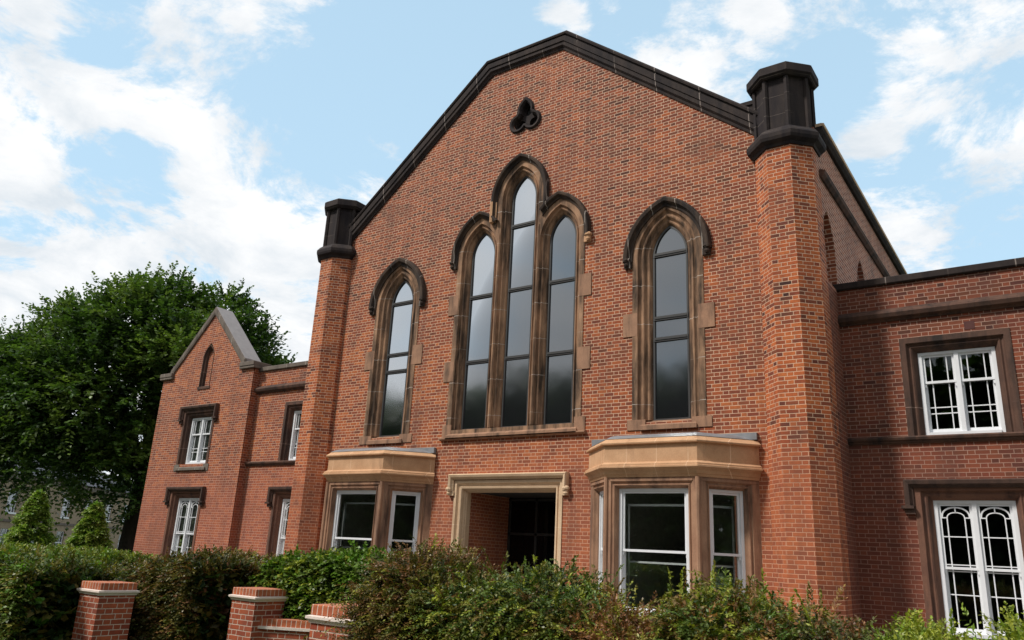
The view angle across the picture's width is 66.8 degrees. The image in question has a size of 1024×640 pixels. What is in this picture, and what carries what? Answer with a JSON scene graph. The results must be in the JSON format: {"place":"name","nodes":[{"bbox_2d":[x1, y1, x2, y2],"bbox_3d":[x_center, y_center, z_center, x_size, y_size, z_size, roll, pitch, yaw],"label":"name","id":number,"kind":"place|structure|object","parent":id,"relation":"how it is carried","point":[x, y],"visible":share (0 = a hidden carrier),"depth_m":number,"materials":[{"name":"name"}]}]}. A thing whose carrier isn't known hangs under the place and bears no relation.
{"place":"outdoors","nodes":[
{"label":"outdoors","id":0,"kind":"place"},
{"bbox_2d":[305,603,378,639],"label":"brick pier","id":1,"kind":"structure","parent":0,"point":[316,619],"depth_m":7.78,"materials":[{"name":"red brick"}]},
{"bbox_2d":[0,0,1023,480],"label":"sky","id":2,"kind":"structure","parent":0,"point":[215,138],"materials":[{"name":"blue"}]},
{"label":"ground","id":3,"kind":"structure","parent":0,"visible":0},
{"bbox_2d":[0,489,59,546],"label":"conifer","id":4,"kind":"object","parent":3,"relation":"on","point":[36,508],"visible":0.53,"depth_m":25.43,"materials":[{"name":"green plant"}]},
{"bbox_2d":[0,542,128,639],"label":"hedge","id":5,"kind":"object","parent":3,"relation":"on","point":[39,596],"visible":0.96,"depth_m":11.61,"materials":[{"name":"green plant"}]},
{"bbox_2d":[0,459,129,548],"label":"stone house","id":6,"kind":"structure","parent":3,"relation":"on","point":[5,524],"depth_m":63.98,"materials":[{"name":"stone"}]},
{"bbox_2d":[0,528,9,544],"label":"window","id":7,"kind":"structure","parent":6,"relation":"in","point":[3,530],"depth_m":55.90,"materials":[{"name":"white paint"}]},
{"bbox_2d":[5,488,17,513],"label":"window","id":8,"kind":"structure","parent":6,"relation":"in","point":[10,498],"depth_m":56.58,"materials":[{"name":"white paint"}]},
{"bbox_2d":[55,531,63,545],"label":"window","id":9,"kind":"structure","parent":6,"relation":"in","point":[60,533],"depth_m":64.00,"materials":[{"name":"white paint"}]},
{"bbox_2d":[60,497,70,518],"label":"window","id":10,"kind":"structure","parent":6,"relation":"in","point":[64,507],"depth_m":64.46,"materials":[{"name":"white paint"}]},
{"bbox_2d":[105,504,111,521],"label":"window","id":11,"kind":"structure","parent":6,"relation":"in","point":[107,515],"depth_m":72.53,"materials":[{"name":"white paint"}]},
{"bbox_2d":[0,541,162,570],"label":"hedge","id":12,"kind":"object","parent":3,"relation":"on","point":[106,553],"visible":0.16,"depth_m":20.94,"materials":[{"name":"green plant"}]},
{"bbox_2d":[64,501,116,549],"bbox_3d":[-13.434,7.272,24.588,2.365,3.121,2.432,-9,-20,34],"label":"conifer","id":13,"kind":"object","parent":3,"relation":"on","point":[90,528],"visible":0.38,"depth_m":24.59,"materials":[{"name":"green plant"}]},
{"bbox_2d":[71,581,139,639],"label":"brick pier","id":14,"kind":"structure","parent":3,"relation":"on","point":[104,610],"depth_m":11.54,"materials":[{"name":"red brick"}]},
{"bbox_2d":[0,260,297,553],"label":"broadleaf tree","id":15,"kind":"object","parent":3,"relation":"on","point":[50,382],"visible":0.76,"depth_m":37.46,"materials":[{"name":"green plant"}]},
{"bbox_2d":[110,544,267,639],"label":"hedge","id":16,"kind":"object","parent":3,"relation":"on","point":[182,597],"visible":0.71,"depth_m":12.15,"materials":[{"name":"green plant"}]},
{"bbox_2d":[195,545,311,621],"bbox_3d":[-4.645,4.911,13.714,2.984,1.851,1.912,-9,-20,34],"label":"hedge","id":17,"kind":"object","parent":3,"relation":"on","point":[254,556],"visible":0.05,"depth_m":13.78,"materials":[{"name":"green plant"}]},
{"bbox_2d":[227,587,288,639],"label":"brick pier","id":18,"kind":"structure","parent":3,"relation":"on","point":[251,607],"depth_m":11.69,"materials":[{"name":"red brick"}]},
{"bbox_2d":[258,618,310,639],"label":"wall","id":19,"kind":"structure","parent":3,"relation":"on","point":[281,629],"depth_m":11.53,"materials":[{"name":"brick"}]},
{"bbox_2d":[246,539,417,639],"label":"laurel shrub","id":20,"kind":"object","parent":3,"relation":"on","point":[307,580],"visible":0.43,"depth_m":11.90,"materials":[{"name":"green plant"}]},
{"bbox_2d":[316,533,505,639],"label":"yew shrub","id":21,"kind":"object","parent":3,"relation":"on","point":[386,577],"visible":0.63,"depth_m":6.07,"materials":[{"name":"green plant"}]},
{"bbox_2d":[379,551,670,639],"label":"yew shrub","id":22,"kind":"object","parent":3,"relation":"on","point":[519,608],"visible":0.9,"depth_m":5.59,"materials":[{"name":"green plant"}]},
{"bbox_2d":[133,30,1023,639],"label":"brick hall","id":23,"kind":"structure","parent":3,"relation":"on","point":[599,306],"depth_m":16.97,"materials":[{"name":"brick"}]},
{"bbox_2d":[160,486,205,558],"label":"sash window","id":24,"kind":"structure","parent":23,"relation":"in","point":[184,503],"depth_m":25.37,"materials":[{"name":"white paint"}]},
{"bbox_2d":[173,403,219,470],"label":"sash window","id":25,"kind":"structure","parent":23,"relation":"in","point":[197,421],"depth_m":26.16,"materials":[{"name":"white paint"}]},
{"bbox_2d":[264,486,291,556],"bbox_3d":[-6.438,6.149,22.550,2.160,2.560,0.415,-9,-20,34],"label":"sash window","id":26,"kind":"structure","parent":23,"relation":"in","point":[278,498],"depth_m":23.00,"materials":[{"name":"white paint"}]},
{"bbox_2d":[278,400,302,460],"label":"sash window","id":27,"kind":"structure","parent":23,"relation":"in","point":[293,410],"depth_m":23.78,"materials":[{"name":"white paint"}]},
{"bbox_2d":[318,447,435,555],"bbox_3d":[-2.347,5.700,20.500,3.713,4.030,5.630,-9,-20,34],"label":"bay window","id":28,"kind":"structure","parent":23,"relation":"in","point":[385,493],"depth_m":18.66,"materials":[{"name":"stone"}]},
{"bbox_2d":[359,257,426,444],"bbox_3d":[-3.079,0.743,20.489,2.030,5.050,0.402,-9,-20,34],"label":"lancet window","id":29,"kind":"structure","parent":23,"relation":"in","point":[397,297],"depth_m":20.55,"materials":[{"name":"stone"}]},
{"bbox_2d":[446,472,569,628],"bbox_3d":[1.190,5.686,18.743,3.331,3.385,5.148,-9,-20,34],"label":"doorway","id":30,"kind":"structure","parent":23,"relation":"in","point":[522,517],"depth_m":18.38,"materials":[{"name":"beige stone"}]},
{"bbox_2d":[438,153,591,440],"bbox_3d":[0.131,-0.746,18.647,4.160,7.165,0.406,-9,-20,34],"label":"triple lancet window","id":31,"kind":"structure","parent":23,"relation":"in","point":[519,356],"depth_m":18.55,"materials":[{"name":"glass"}]},
{"bbox_2d":[509,97,541,133],"bbox_3d":[0.402,-5.273,20.022,0.980,1.012,0.290,-9,-20,34],"label":"trefoil window","id":32,"kind":"structure","parent":23,"relation":"in","point":[527,117],"depth_m":20.03,"materials":[{"name":"black stone"}]},
{"bbox_2d":[622,196,714,430],"bbox_3d":[3.259,-0.235,16.190,2.030,5.050,0.402,-9,-20,34],"label":"lancet window","id":33,"kind":"structure","parent":23,"relation":"in","point":[665,248],"depth_m":16.20,"materials":[{"name":"stone"}]},
{"bbox_2d":[584,432,762,628],"bbox_3d":[4.027,4.716,16.177,3.713,4.030,5.630,-9,-20,34],"label":"bay window","id":34,"kind":"structure","parent":23,"relation":"in","point":[689,500],"depth_m":14.53,"materials":[{"name":"stone"}]},
{"bbox_2d":[899,328,1023,435],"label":"sash window","id":35,"kind":"structure","parent":23,"relation":"in","point":[964,382],"depth_m":14.04,"materials":[{"name":"white paint"}]},
{"bbox_2d":[901,478,1023,639],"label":"sash window","id":36,"kind":"structure","parent":23,"relation":"in","point":[971,531],"depth_m":13.39,"materials":[{"name":"white paint"}]},
{"bbox_2d":[549,577,691,639],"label":"yew shrub","id":37,"kind":"object","parent":3,"relation":"on","point":[626,627],"visible":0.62,"depth_m":5.25,"materials":[{"name":"green plant"}]},
{"bbox_2d":[606,559,844,639],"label":"yew shrub","id":38,"kind":"object","parent":3,"relation":"on","point":[721,613],"visible":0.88,"depth_m":4.79,"materials":[{"name":"green plant"}]},
{"bbox_2d":[751,590,901,639],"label":"yew shrub","id":39,"kind":"object","parent":3,"relation":"on","point":[852,631],"visible":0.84,"depth_m":4.58,"materials":[{"name":"green plant"}]},
{"bbox_2d":[871,599,1023,639],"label":"yew shrub","id":40,"kind":"object","parent":3,"relation":"on","point":[913,628],"visible":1,"depth_m":4.28,"materials":[{"name":"green plant"}]}
]}

